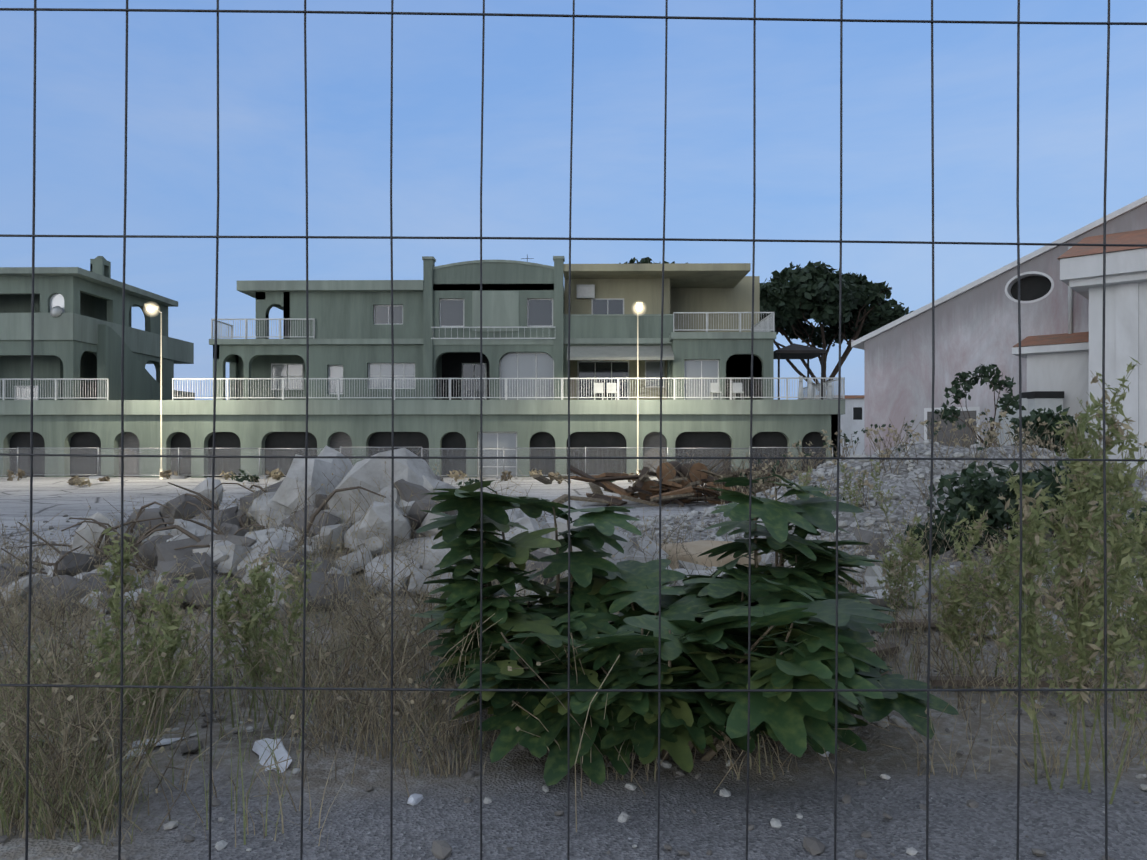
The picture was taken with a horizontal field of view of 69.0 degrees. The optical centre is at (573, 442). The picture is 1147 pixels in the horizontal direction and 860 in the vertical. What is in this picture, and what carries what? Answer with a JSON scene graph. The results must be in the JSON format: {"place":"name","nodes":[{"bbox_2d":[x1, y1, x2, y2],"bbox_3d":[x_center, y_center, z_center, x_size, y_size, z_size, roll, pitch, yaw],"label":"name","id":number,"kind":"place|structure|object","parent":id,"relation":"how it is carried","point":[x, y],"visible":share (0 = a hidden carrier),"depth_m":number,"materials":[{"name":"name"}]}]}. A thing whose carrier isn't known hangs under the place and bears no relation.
{"place":"outdoors","nodes":[
{"label":"outdoors","id":0,"kind":"place"},
{"bbox_2d":[0,443,1146,859],"bbox_3d":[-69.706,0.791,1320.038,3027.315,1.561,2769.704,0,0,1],"label":"ground","id":1,"kind":"structure","parent":0,"point":[526,823],"depth_m":3.65,"materials":[{"name":"grey gravel"}]},
{"bbox_2d":[84,523,205,763],"bbox_3d":[-2.082,0.973,4.072,0.511,1.092,0.857,0,0,-28],"label":"shrub","id":2,"kind":"object","parent":1,"relation":"on","point":[172,640],"visible":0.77,"depth_m":3.90,"materials":[{"name":"green plant"}]},
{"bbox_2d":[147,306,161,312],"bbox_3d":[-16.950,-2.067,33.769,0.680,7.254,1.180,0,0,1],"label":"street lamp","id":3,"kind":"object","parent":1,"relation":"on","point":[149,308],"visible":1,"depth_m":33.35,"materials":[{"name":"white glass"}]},
{"bbox_2d":[192,546,321,730],"bbox_3d":[-1.657,1.023,4.318,0.675,0.942,0.458,0,0,41],"label":"shrub","id":4,"kind":"object","parent":1,"relation":"on","point":[258,577],"visible":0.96,"depth_m":4.32,"materials":[{"name":"green plant"}]},
{"bbox_2d":[0,446,832,478],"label":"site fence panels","id":5,"kind":"object","parent":1,"relation":"on","point":[180,476],"visible":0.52,"depth_m":34.73,"materials":[{"name":"grey"}]},
{"bbox_2d":[0,255,844,477],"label":"building","id":6,"kind":"structure","parent":1,"relation":"on","point":[615,343],"depth_m":37.61,"materials":[{"name":"green paint"}]},
{"bbox_2d":[0,256,194,399],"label":"building wing","id":7,"kind":"structure","parent":6,"relation":"on","point":[77,322],"depth_m":38.75,"materials":[{"name":"green paint"}]},
{"bbox_2d":[0,445,846,622],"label":"rubble pile","id":8,"kind":"object","parent":1,"relation":"on","point":[417,475],"visible":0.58,"depth_m":7.79,"materials":[{"name":"stone"}]},
{"bbox_2d":[412,480,641,700],"bbox_3d":[-0.229,0.869,4.584,1.364,1.342,1.068,0,0,-22],"label":"leafy bush","id":9,"kind":"object","parent":1,"relation":"on","point":[462,586],"visible":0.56,"depth_m":4.37,"materials":[{"name":"green plant"}]},
{"bbox_2d":[0,450,1146,847],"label":"dry grass and weeds","id":10,"kind":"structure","parent":1,"relation":"on","point":[78,712],"depth_m":4.22,"materials":[{"name":"plant"}]},
{"bbox_2d":[0,0,1146,859],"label":"wire fence","id":11,"kind":"object","parent":1,"relation":"on","point":[482,458],"visible":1,"depth_m":0.99,"materials":[{"name":"black metal"}]},
{"bbox_2d":[0,439,1146,859],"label":"scattered stones","id":12,"kind":"object","parent":1,"relation":"on","point":[812,845],"visible":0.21,"depth_m":4.45,"materials":[{"name":"stone"}]},
{"bbox_2d":[6,408,1146,528],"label":"weeds","id":13,"kind":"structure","parent":1,"relation":"on","point":[76,480],"depth_m":13.10,"materials":[{"name":"beige plant"}]},
{"bbox_2d":[33,558,1146,805],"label":"litter","id":14,"kind":"object","parent":1,"relation":"on","point":[259,748],"visible":0.23,"depth_m":4.76,"materials":[{"name":"white paper"}]},
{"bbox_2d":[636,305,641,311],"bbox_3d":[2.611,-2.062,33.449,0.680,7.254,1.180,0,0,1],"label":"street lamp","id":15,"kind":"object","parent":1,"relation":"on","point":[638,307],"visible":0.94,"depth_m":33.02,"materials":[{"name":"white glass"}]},
{"bbox_2d":[619,257,687,263],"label":"stone pine","id":16,"kind":"object","parent":1,"relation":"on","point":[646,260],"depth_m":59.48,"materials":[{"name":"green plant"}]},
{"bbox_2d":[533,449,830,506],"bbox_3d":[3.699,0.872,20.977,9.250,1.458,4.935,0,0,1],"label":"log pile","id":17,"kind":"object","parent":1,"relation":"on","point":[681,484],"visible":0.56,"depth_m":20.19,"materials":[{"name":"brown wood"}]},
{"bbox_2d":[410,559,958,785],"bbox_3d":[0.448,1.098,4.171,2.786,0.937,2.019,0,0,1],"label":"fig bush","id":18,"kind":"object","parent":1,"relation":"on","point":[702,619],"visible":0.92,"depth_m":3.75,"materials":[{"name":"green plant"}]},
{"bbox_2d":[657,540,761,569],"bbox_3d":[1.392,1.317,8.677,1.193,0.586,0.780,0,0,-16],"label":"tan boulder","id":19,"kind":"object","parent":1,"relation":"on","point":[697,547],"visible":0.23,"depth_m":8.42,"materials":[{"name":"beige stone"}]},
{"bbox_2d":[683,473,881,647],"bbox_3d":[1.187,0.852,4.735,1.092,1.383,1.132,0,0,12],"label":"leafy bush","id":20,"kind":"object","parent":1,"relation":"on","point":[813,562],"visible":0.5,"depth_m":4.56,"materials":[{"name":"green plant"}]},
{"bbox_2d":[797,395,863,455],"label":"distant houses","id":21,"kind":"structure","parent":1,"relation":"on","point":[852,420],"depth_m":94.48,"materials":[{"name":"paint"}]},
{"bbox_2d":[760,261,912,399],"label":"stone pine","id":22,"kind":"object","parent":1,"relation":"on","point":[793,299],"visible":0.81,"depth_m":51.42,"materials":[{"name":"green plant"}]},
{"bbox_2d":[796,459,904,534],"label":"dry weeds","id":23,"kind":"object","parent":1,"relation":"on","point":[856,499],"visible":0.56,"depth_m":10.59,"materials":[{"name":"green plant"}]},
{"bbox_2d":[870,515,995,637],"bbox_3d":[2.564,0.979,6.105,0.837,0.938,0.711,0,0,1],"label":"shrub","id":24,"kind":"object","parent":1,"relation":"on","point":[906,549],"visible":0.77,"depth_m":5.99,"materials":[{"name":"green plant"}]},
{"bbox_2d":[912,551,1006,687],"bbox_3d":[2.329,1.073,5.004,0.445,0.853,0.429,0,0,-20],"label":"shrub","id":25,"kind":"object","parent":1,"relation":"on","point":[952,634],"visible":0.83,"depth_m":4.98,"materials":[{"name":"green plant"}]},
{"bbox_2d":[784,528,1145,656],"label":"broken slabs","id":26,"kind":"structure","parent":1,"relation":"on","point":[871,576],"depth_m":7.13,"materials":[{"name":"concrete"}]},
{"bbox_2d":[934,364,1025,446],"bbox_3d":[8.808,-0.076,18.089,1.970,3.321,0.833,0,0,1],"label":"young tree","id":27,"kind":"object","parent":1,"relation":"on","point":[1007,400],"visible":0.85,"depth_m":18.07,"materials":[{"name":"green plant"}]},
{"bbox_2d":[851,195,1146,471],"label":"house","id":28,"kind":"structure","parent":1,"relation":"on","point":[1061,301],"depth_m":20.93,"materials":[{"name":"paint"}]},
{"bbox_2d":[931,503,1074,706],"bbox_3d":[2.472,0.930,4.909,0.627,1.104,0.853,0,0,1],"label":"shrub","id":29,"kind":"object","parent":1,"relation":"on","point":[977,531],"visible":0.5,"depth_m":4.89,"materials":[{"name":"green plant"}]},
{"bbox_2d":[901,404,1146,561],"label":"green shrubs","id":30,"kind":"object","parent":1,"relation":"on","point":[981,495],"visible":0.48,"depth_m":9.56,"materials":[{"name":"green plant"}]},
{"bbox_2d":[995,391,1063,456],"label":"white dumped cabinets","id":31,"kind":"object","parent":1,"relation":"on","point":[1036,400],"visible":0.15,"depth_m":19.25,"materials":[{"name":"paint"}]},
{"bbox_2d":[989,356,1146,803],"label":"shrub","id":32,"kind":"object","parent":1,"relation":"on","point":[1081,612],"visible":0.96,"depth_m":3.54,"materials":[{"name":"green plant"}]},
{"bbox_2d":[1023,465,1146,624],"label":"shrub","id":33,"kind":"object","parent":1,"relation":"on","point":[1138,520],"visible":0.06,"depth_m":6.49,"materials":[{"name":"green plant"}]},
{"bbox_2d":[1090,457,1146,728],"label":"tall weed","id":34,"kind":"object","parent":1,"relation":"on","point":[1140,547],"visible":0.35,"depth_m":4.31,"materials":[{"name":"green plant"}]},
{"bbox_2d":[0,0,1146,399],"label":"sky","id":35,"kind":"structure","parent":0,"point":[619,88],"materials":[{"name":"blue"}]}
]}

